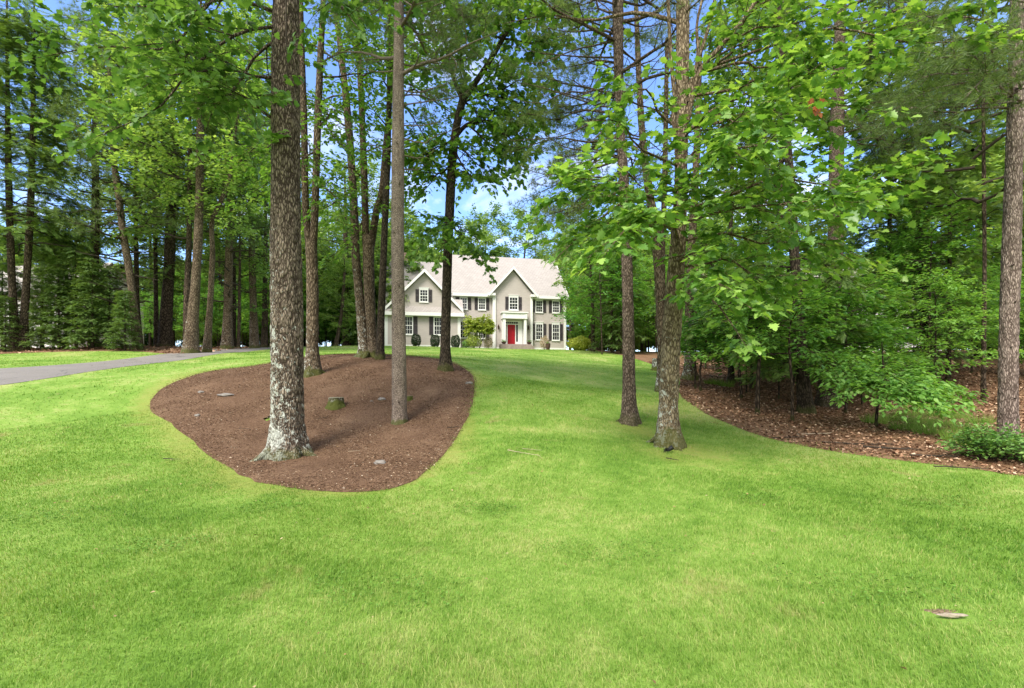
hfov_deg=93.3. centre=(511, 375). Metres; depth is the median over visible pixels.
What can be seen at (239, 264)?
broadleaf tree
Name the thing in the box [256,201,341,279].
broadleaf tree
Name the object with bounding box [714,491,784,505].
clover
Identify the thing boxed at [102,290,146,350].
hemlock tree
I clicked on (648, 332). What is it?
young tree
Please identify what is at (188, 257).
broadleaf tree
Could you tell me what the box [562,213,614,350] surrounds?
broadleaf tree
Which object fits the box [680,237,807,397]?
young tree
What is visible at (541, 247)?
broadleaf tree
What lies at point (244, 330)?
young tree
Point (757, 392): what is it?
sapling
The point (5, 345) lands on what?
hemlock tree
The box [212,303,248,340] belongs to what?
young tree
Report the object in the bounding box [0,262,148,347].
neighbour house
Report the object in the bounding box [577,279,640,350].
young tree
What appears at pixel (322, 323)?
young tree
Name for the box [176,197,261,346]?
broadleaf tree
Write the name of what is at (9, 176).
hemlock tree
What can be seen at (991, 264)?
young tree
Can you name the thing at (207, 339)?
broadleaf tree
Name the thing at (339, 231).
broadleaf tree
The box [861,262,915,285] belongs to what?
broadleaf tree
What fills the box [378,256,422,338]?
broadleaf tree
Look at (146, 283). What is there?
hemlock tree
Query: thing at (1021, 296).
young tree
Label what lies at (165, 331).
broadleaf tree
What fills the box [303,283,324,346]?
broadleaf tree
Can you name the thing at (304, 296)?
young tree
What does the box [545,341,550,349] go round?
garden pot
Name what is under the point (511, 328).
door
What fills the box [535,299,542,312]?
window
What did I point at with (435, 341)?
boxwood bush
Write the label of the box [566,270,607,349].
broadleaf tree
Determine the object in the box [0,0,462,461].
oak tree
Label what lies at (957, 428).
grass tuft
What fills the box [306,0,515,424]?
pine tree
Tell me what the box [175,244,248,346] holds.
broadleaf tree
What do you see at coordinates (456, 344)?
boxwood bush
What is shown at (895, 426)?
grass tuft
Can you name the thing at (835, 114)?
pine tree
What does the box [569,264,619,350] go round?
young tree
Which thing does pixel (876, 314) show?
neighbour house
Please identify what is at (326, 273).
broadleaf tree
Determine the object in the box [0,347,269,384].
driveway
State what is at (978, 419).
grass tuft
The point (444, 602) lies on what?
clover
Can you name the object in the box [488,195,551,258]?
broadleaf tree
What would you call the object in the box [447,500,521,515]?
clover
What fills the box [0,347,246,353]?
forest floor
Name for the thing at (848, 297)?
young tree
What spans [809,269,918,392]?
young tree
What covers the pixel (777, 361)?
sapling
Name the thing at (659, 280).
maple tree
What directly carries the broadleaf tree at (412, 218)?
on the lawn at (114, 406)
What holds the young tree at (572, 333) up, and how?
on the forest floor at (646, 356)
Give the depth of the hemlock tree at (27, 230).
28.08 m
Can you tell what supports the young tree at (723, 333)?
on the forest floor at (646, 356)
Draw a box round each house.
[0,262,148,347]
[385,253,567,349]
[784,268,941,351]
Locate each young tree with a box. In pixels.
[86,293,142,342]
[139,290,182,337]
[140,298,181,341]
[141,270,222,334]
[152,296,202,339]
[173,282,236,337]
[175,278,218,334]
[199,284,248,340]
[199,289,243,345]
[199,290,237,339]
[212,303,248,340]
[218,300,260,346]
[221,246,305,323]
[232,251,305,347]
[236,290,270,334]
[236,295,268,346]
[269,295,320,333]
[303,272,352,345]
[303,297,341,345]
[318,312,338,345]
[319,306,356,331]
[551,235,652,353]
[566,302,606,339]
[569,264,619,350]
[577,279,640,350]
[580,257,654,350]
[582,321,619,344]
[595,283,648,338]
[614,256,682,351]
[619,252,683,352]
[634,290,656,350]
[636,319,654,344]
[652,269,705,336]
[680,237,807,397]
[680,298,735,368]
[696,287,780,379]
[699,255,811,392]
[723,246,872,379]
[753,244,910,366]
[756,313,819,383]
[769,254,939,412]
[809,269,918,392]
[812,317,900,404]
[841,193,1023,374]
[850,309,916,362]
[854,214,999,369]
[880,261,1023,377]
[881,308,956,362]
[902,288,966,342]
[916,263,1023,372]
[963,247,1023,356]
[967,277,1023,342]
[973,282,1023,350]
[995,304,1023,363]
[1020,243,1023,331]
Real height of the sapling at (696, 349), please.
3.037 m
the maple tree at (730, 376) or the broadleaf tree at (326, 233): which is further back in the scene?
the broadleaf tree at (326, 233)
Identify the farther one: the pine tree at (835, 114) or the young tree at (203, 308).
the young tree at (203, 308)
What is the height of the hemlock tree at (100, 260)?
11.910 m
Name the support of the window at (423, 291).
in the house at (520, 302)
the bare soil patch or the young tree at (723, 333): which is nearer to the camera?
the bare soil patch
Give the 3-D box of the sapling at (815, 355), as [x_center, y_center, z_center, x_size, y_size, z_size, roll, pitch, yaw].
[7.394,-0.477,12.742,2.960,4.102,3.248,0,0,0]
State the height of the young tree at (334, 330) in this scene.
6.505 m
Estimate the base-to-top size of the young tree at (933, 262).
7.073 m
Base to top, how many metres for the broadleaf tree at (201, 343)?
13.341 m
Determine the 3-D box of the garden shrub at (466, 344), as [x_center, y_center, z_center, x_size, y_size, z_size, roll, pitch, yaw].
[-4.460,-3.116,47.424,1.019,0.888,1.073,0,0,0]
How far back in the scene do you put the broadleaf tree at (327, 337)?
54.02 m
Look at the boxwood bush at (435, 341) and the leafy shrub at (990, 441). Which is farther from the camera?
the boxwood bush at (435, 341)
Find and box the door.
[508,325,514,343]
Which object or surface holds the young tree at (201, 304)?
on the forest floor at (153, 349)
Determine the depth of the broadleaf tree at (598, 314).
42.95 m
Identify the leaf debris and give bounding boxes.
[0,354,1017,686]
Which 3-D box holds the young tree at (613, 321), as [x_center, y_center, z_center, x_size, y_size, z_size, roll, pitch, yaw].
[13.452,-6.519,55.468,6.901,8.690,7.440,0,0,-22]
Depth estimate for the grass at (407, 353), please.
21.03 m
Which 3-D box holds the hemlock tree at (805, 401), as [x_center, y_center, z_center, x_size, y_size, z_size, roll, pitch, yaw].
[8.769,-4.842,14.206,7.159,12.674,3.979,0,0,0]
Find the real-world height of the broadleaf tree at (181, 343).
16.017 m
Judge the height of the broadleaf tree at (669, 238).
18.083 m
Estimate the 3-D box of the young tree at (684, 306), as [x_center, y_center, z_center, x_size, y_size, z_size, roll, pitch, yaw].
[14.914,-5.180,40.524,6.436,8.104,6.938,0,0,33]
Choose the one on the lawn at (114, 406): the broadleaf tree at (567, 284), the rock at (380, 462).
the broadleaf tree at (567, 284)
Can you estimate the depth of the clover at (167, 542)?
4.59 m
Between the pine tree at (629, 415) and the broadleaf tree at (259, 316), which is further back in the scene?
the broadleaf tree at (259, 316)
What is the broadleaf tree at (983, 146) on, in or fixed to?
on the forest floor at (646, 356)
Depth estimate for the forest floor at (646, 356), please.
13.26 m
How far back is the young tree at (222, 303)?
52.99 m
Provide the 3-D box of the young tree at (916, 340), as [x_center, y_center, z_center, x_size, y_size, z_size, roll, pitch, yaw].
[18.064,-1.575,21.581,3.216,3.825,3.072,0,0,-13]
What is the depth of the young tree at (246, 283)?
37.74 m
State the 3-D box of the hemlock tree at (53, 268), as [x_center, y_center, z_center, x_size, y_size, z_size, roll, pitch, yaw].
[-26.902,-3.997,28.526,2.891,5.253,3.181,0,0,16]
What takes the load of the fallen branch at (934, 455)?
on the forest floor at (646, 356)
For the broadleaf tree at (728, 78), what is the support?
on the forest floor at (646, 356)
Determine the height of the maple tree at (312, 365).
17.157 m
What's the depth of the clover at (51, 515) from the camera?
5.58 m
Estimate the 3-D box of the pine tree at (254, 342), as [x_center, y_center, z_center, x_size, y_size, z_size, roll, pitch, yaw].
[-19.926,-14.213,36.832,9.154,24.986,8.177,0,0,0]
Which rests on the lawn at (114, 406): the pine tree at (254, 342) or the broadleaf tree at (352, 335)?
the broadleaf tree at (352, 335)
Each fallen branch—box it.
[822,441,890,445]
[863,445,918,450]
[909,454,961,457]
[934,465,988,468]
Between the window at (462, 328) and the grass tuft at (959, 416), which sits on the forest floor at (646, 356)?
the grass tuft at (959, 416)
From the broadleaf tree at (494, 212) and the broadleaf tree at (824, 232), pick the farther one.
the broadleaf tree at (494, 212)
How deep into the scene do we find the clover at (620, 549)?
4.43 m
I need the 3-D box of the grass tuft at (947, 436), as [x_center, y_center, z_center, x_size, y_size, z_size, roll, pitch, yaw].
[9.227,1.189,10.042,0.949,0.369,0.780,0,0,21]
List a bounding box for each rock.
[217,393,234,396]
[373,460,385,464]
[936,613,968,617]
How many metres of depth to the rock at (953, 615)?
3.19 m
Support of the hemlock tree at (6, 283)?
on the forest floor at (153, 349)
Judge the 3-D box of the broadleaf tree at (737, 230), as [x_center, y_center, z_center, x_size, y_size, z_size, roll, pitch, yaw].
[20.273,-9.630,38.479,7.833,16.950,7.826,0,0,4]
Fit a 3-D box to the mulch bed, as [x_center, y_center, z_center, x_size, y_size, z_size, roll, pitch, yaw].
[-4.919,0.288,14.899,15.774,2.689,9.506,0,0,43]
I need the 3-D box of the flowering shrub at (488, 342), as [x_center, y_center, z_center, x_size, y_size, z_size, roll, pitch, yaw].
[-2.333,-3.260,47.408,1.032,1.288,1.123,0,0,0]
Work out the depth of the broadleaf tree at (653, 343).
96.50 m
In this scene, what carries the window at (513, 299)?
in the house at (520, 302)
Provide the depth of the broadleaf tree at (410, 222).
64.89 m
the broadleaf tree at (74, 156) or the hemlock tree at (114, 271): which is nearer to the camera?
the hemlock tree at (114, 271)
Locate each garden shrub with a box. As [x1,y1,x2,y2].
[462,340,469,347]
[465,332,481,347]
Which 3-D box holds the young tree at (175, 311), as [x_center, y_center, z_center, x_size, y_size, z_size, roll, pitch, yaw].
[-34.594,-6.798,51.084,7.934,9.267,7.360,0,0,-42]
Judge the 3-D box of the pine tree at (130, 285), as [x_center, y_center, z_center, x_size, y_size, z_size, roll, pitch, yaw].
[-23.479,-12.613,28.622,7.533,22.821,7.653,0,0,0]
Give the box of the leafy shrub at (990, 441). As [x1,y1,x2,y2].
[935,419,1023,461]
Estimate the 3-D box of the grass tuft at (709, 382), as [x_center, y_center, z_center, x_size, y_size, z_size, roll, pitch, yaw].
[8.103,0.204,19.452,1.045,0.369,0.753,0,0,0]
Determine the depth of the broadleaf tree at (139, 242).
57.61 m
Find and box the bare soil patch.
[921,609,956,613]
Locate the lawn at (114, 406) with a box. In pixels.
[0,346,1023,687]
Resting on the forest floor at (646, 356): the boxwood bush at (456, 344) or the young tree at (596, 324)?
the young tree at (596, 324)
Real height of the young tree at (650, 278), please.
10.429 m
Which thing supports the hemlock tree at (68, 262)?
on the forest floor at (153, 349)
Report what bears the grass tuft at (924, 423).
on the forest floor at (646, 356)
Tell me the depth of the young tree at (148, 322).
62.60 m
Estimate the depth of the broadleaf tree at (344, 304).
43.89 m
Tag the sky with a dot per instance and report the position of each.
(435, 203)
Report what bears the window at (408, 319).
in the house at (520, 302)
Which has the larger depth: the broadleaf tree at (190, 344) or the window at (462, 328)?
the window at (462, 328)
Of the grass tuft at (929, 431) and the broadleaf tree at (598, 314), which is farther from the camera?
the broadleaf tree at (598, 314)
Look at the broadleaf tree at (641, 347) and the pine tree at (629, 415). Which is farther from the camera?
the broadleaf tree at (641, 347)
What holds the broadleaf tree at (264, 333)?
on the forest floor at (153, 349)
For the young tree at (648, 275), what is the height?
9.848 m
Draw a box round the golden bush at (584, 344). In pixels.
[565,335,590,350]
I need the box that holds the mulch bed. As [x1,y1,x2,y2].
[150,354,473,491]
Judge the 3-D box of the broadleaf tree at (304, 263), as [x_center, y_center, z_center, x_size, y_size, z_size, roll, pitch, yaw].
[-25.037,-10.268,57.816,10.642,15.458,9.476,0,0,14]
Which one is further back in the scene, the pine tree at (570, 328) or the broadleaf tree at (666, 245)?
the pine tree at (570, 328)
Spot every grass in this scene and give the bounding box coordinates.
[0,345,691,449]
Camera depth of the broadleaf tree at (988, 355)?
33.24 m
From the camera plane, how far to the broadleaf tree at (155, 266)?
35.87 m
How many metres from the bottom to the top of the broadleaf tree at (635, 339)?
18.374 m
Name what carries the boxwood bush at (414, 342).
on the lawn at (114, 406)
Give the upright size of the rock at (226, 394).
0.104 m
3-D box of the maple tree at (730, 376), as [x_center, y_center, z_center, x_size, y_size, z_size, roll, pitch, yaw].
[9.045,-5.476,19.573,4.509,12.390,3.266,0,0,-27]
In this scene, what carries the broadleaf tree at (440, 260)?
on the lawn at (114, 406)
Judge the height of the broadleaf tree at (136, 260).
21.523 m
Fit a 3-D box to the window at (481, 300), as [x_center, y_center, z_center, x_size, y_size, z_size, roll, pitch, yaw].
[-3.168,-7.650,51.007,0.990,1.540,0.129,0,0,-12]
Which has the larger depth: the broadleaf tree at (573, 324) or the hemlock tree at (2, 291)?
the broadleaf tree at (573, 324)
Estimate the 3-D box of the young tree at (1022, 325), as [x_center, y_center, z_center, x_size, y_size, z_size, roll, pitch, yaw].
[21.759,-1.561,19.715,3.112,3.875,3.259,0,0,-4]
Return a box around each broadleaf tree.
[0,215,59,265]
[20,82,186,317]
[49,48,207,344]
[62,0,271,352]
[64,13,258,346]
[78,12,269,337]
[80,162,185,285]
[114,263,159,345]
[117,146,215,345]
[136,38,270,351]
[140,266,182,345]
[151,261,236,345]
[174,113,270,347]
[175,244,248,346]
[176,110,270,343]
[176,133,269,346]
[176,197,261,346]
[203,108,324,346]
[236,283,269,346]
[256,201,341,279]
[256,280,269,345]
[258,274,305,343]
[262,230,328,342]
[301,152,390,345]
[301,195,361,342]
[303,251,376,345]
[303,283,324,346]
[318,248,376,342]
[318,250,363,345]
[319,251,390,344]
[320,218,377,252]
[360,217,390,250]
[375,239,425,341]
[377,205,435,261]
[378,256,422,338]
[384,284,409,336]
[388,214,439,258]
[412,219,443,253]
[424,250,442,262]
[433,236,466,262]
[440,210,500,256]
[454,201,523,257]
[472,247,502,256]
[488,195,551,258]
[537,231,576,334]
[538,178,643,351]
[553,215,614,349]
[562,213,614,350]
[564,229,601,349]
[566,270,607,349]
[573,230,643,352]
[603,211,653,306]
[603,259,650,347]
[619,234,669,350]
[634,230,670,319]
[644,334,655,349]
[654,0,948,378]
[665,203,721,270]
[666,211,745,341]
[714,148,807,282]
[797,202,869,251]
[809,0,1023,400]
[861,141,1023,358]
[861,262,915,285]
[864,180,932,279]
[892,19,1023,356]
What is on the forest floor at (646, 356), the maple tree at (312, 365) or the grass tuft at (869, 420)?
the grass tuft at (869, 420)
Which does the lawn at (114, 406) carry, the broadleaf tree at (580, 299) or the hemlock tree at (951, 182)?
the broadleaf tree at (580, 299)
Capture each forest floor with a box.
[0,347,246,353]
[589,350,1023,475]
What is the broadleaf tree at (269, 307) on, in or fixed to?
on the lawn at (114, 406)
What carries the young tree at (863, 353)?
on the forest floor at (646, 356)
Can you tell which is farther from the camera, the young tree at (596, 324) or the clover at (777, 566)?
the young tree at (596, 324)
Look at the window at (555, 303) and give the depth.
52.72 m
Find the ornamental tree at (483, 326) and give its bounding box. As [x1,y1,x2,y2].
[462,312,495,347]
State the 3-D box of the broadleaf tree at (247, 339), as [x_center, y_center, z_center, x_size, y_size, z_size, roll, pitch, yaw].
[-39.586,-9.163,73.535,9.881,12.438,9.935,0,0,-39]
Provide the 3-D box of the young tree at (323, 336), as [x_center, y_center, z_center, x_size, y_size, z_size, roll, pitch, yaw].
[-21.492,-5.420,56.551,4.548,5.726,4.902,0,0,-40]
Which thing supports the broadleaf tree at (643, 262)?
on the lawn at (114, 406)
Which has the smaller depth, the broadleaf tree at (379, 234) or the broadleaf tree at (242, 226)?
the broadleaf tree at (242, 226)
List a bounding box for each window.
[405,316,412,334]
[419,287,428,302]
[434,317,440,335]
[460,297,467,309]
[461,319,467,338]
[478,297,485,310]
[508,295,518,310]
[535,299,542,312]
[535,322,542,340]
[551,322,559,340]
[552,300,559,313]
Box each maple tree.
[192,0,405,377]
[239,0,505,357]
[339,0,451,359]
[487,0,1023,451]
[579,2,742,391]
[640,6,755,380]
[681,100,781,384]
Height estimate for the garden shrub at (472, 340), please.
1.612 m
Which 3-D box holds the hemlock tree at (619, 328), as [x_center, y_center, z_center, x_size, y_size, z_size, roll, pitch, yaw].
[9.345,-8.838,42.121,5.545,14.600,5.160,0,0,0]
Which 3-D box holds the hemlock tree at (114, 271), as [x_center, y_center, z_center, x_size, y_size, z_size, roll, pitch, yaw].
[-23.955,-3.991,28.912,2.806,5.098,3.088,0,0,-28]
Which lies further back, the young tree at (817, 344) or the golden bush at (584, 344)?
the golden bush at (584, 344)
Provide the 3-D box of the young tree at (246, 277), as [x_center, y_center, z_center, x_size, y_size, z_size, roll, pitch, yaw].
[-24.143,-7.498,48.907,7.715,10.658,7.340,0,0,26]
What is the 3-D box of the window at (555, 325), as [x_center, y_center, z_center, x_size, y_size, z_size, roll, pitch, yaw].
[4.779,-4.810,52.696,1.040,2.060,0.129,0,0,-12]
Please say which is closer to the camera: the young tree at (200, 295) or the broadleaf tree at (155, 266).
the broadleaf tree at (155, 266)
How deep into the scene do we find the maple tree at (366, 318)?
18.35 m
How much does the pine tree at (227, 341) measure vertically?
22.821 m
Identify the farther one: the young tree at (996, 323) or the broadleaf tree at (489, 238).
the broadleaf tree at (489, 238)
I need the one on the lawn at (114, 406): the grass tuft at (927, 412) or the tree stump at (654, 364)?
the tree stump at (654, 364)
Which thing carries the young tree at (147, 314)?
on the forest floor at (153, 349)
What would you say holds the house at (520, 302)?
on the lawn at (114, 406)
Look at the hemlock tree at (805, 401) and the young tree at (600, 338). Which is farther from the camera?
the young tree at (600, 338)
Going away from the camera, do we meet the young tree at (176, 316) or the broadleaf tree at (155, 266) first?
the broadleaf tree at (155, 266)
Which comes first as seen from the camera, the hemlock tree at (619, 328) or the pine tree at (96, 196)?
the pine tree at (96, 196)
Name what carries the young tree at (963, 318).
on the forest floor at (646, 356)
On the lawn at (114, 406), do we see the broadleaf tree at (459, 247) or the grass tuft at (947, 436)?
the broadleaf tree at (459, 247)
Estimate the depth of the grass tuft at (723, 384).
19.12 m
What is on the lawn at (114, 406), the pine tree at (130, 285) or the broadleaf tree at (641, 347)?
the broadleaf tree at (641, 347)
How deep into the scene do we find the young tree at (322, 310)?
53.14 m
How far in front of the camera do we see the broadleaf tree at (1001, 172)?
28.47 m
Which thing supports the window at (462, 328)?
in the house at (520, 302)
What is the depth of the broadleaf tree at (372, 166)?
49.59 m
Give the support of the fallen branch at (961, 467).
on the forest floor at (646, 356)
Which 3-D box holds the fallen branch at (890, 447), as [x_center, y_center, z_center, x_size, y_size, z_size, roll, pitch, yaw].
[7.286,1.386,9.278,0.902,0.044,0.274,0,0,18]
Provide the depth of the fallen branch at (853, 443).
9.76 m
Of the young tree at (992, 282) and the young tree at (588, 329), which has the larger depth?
the young tree at (588, 329)
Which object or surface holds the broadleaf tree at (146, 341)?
on the forest floor at (153, 349)
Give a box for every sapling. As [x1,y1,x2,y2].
[680,313,736,390]
[680,316,727,388]
[687,278,831,413]
[709,303,786,388]
[724,279,856,421]
[750,322,813,398]
[802,342,988,426]
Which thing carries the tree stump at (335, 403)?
on the mulch bed
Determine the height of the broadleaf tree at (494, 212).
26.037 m
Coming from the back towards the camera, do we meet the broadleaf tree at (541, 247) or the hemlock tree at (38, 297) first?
the broadleaf tree at (541, 247)
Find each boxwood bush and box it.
[411,334,420,345]
[430,334,439,346]
[450,334,460,347]
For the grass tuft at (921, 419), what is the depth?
12.77 m
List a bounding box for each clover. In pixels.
[0,505,106,522]
[105,532,216,554]
[222,497,309,511]
[304,568,470,611]
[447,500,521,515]
[541,536,701,567]
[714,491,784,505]
[761,561,995,608]
[894,494,987,509]
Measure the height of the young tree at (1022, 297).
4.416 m
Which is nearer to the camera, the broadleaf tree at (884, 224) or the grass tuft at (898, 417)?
the grass tuft at (898, 417)
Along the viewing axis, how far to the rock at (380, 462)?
8.15 m
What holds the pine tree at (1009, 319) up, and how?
on the forest floor at (646, 356)
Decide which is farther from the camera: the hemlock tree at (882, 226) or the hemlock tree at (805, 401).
the hemlock tree at (882, 226)
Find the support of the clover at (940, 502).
on the lawn at (114, 406)
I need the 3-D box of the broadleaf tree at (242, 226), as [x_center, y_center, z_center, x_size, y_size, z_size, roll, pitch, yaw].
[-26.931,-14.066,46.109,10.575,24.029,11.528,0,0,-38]
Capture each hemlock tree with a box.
[0,0,101,351]
[0,4,116,350]
[0,232,82,348]
[0,255,43,348]
[0,270,8,344]
[0,295,27,351]
[19,210,116,348]
[19,264,90,349]
[29,281,67,348]
[36,244,107,348]
[57,258,129,349]
[63,217,124,345]
[79,267,131,348]
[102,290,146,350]
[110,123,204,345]
[125,224,179,345]
[588,249,650,353]
[683,5,918,414]
[842,7,989,367]
[879,19,1023,380]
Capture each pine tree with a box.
[11,0,167,346]
[29,0,194,349]
[156,2,270,348]
[184,18,310,347]
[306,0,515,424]
[491,0,790,426]
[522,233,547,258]
[547,208,585,349]
[746,0,981,407]
[797,0,1023,439]
[938,97,1005,247]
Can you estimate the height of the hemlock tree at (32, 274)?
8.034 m
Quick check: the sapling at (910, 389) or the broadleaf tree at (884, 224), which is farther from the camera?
the broadleaf tree at (884, 224)
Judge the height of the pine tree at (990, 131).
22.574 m
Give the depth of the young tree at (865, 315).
16.47 m
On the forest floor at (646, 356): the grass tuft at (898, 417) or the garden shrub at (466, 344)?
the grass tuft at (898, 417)
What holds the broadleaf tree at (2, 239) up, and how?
on the forest floor at (153, 349)
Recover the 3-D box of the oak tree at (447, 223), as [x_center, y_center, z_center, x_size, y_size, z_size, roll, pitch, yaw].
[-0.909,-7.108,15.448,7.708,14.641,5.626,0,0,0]
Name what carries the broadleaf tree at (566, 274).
on the lawn at (114, 406)
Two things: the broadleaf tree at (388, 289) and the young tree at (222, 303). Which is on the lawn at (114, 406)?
the broadleaf tree at (388, 289)
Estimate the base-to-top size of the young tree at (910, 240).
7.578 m
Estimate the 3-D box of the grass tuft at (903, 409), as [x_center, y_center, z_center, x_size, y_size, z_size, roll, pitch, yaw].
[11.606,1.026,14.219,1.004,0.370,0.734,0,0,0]
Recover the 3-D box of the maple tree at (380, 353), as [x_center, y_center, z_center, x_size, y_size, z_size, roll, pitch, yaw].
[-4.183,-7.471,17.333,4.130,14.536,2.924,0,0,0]
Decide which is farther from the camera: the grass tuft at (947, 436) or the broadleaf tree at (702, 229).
the broadleaf tree at (702, 229)
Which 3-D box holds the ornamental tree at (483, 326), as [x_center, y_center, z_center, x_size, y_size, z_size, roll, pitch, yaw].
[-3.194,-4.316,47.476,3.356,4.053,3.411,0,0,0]
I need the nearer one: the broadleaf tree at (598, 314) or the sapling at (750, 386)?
the sapling at (750, 386)
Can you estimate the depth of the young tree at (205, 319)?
58.77 m
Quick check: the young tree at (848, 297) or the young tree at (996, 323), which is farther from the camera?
the young tree at (996, 323)
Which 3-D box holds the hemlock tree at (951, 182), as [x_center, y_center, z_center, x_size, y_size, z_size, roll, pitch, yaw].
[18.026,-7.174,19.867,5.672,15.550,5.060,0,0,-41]
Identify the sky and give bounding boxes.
[0,0,1008,351]
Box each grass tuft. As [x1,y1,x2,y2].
[703,377,721,384]
[715,379,734,386]
[859,412,890,423]
[880,410,908,420]
[884,416,924,430]
[891,407,919,415]
[898,411,933,422]
[905,422,948,434]
[907,417,946,428]
[917,409,948,416]
[923,414,964,425]
[934,426,980,440]
[939,410,970,418]
[945,418,986,430]
[961,412,996,423]
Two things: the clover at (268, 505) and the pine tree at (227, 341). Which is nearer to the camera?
the clover at (268, 505)
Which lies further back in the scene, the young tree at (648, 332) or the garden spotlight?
the young tree at (648, 332)
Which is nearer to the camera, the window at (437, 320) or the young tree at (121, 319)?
the young tree at (121, 319)
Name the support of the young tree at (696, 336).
on the forest floor at (646, 356)
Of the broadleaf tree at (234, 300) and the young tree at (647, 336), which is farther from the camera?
the young tree at (647, 336)
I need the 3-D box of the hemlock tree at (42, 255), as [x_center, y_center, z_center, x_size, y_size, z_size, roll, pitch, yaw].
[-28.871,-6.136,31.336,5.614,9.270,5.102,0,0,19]
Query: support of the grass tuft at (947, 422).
on the forest floor at (646, 356)
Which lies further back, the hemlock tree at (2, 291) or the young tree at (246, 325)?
the young tree at (246, 325)
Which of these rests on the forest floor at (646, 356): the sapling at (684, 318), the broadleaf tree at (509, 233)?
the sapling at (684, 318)
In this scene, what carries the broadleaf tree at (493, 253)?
on the lawn at (114, 406)
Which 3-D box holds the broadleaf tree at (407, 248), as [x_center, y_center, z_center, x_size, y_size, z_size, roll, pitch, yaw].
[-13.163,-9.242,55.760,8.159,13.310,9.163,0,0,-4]
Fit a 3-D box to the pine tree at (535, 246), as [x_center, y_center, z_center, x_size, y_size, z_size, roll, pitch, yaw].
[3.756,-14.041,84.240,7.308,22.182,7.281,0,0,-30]
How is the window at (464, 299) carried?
in the house at (520, 302)
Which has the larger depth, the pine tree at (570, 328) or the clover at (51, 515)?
the pine tree at (570, 328)
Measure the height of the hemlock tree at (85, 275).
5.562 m
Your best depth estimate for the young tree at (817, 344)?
15.41 m
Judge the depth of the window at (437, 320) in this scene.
48.59 m
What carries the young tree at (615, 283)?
on the lawn at (114, 406)
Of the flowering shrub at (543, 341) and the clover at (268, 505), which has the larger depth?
the flowering shrub at (543, 341)
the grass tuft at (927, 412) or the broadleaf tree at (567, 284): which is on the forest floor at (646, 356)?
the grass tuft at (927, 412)
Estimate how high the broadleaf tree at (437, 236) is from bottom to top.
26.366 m
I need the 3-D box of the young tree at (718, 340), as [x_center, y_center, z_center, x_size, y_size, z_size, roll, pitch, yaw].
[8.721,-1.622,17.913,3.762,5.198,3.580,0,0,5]
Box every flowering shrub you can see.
[483,336,492,347]
[539,336,548,349]
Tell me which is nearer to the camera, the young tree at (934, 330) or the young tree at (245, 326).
the young tree at (934, 330)
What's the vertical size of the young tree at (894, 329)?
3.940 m
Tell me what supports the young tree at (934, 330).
on the forest floor at (646, 356)
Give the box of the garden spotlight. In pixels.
[664,445,673,451]
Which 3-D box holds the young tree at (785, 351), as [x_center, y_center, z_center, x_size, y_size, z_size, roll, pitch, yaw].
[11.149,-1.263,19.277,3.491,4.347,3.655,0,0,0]
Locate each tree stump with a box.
[325,397,345,409]
[651,358,656,370]
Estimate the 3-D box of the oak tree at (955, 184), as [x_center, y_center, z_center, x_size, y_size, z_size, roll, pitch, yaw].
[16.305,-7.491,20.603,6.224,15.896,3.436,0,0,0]
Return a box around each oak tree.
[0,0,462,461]
[373,0,592,371]
[829,1,979,377]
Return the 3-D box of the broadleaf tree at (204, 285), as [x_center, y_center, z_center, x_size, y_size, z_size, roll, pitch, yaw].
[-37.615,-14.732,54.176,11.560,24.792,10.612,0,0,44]
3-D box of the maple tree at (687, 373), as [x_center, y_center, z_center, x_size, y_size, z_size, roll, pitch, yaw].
[7.767,-7.327,20.064,4.918,15.760,3.326,0,0,14]

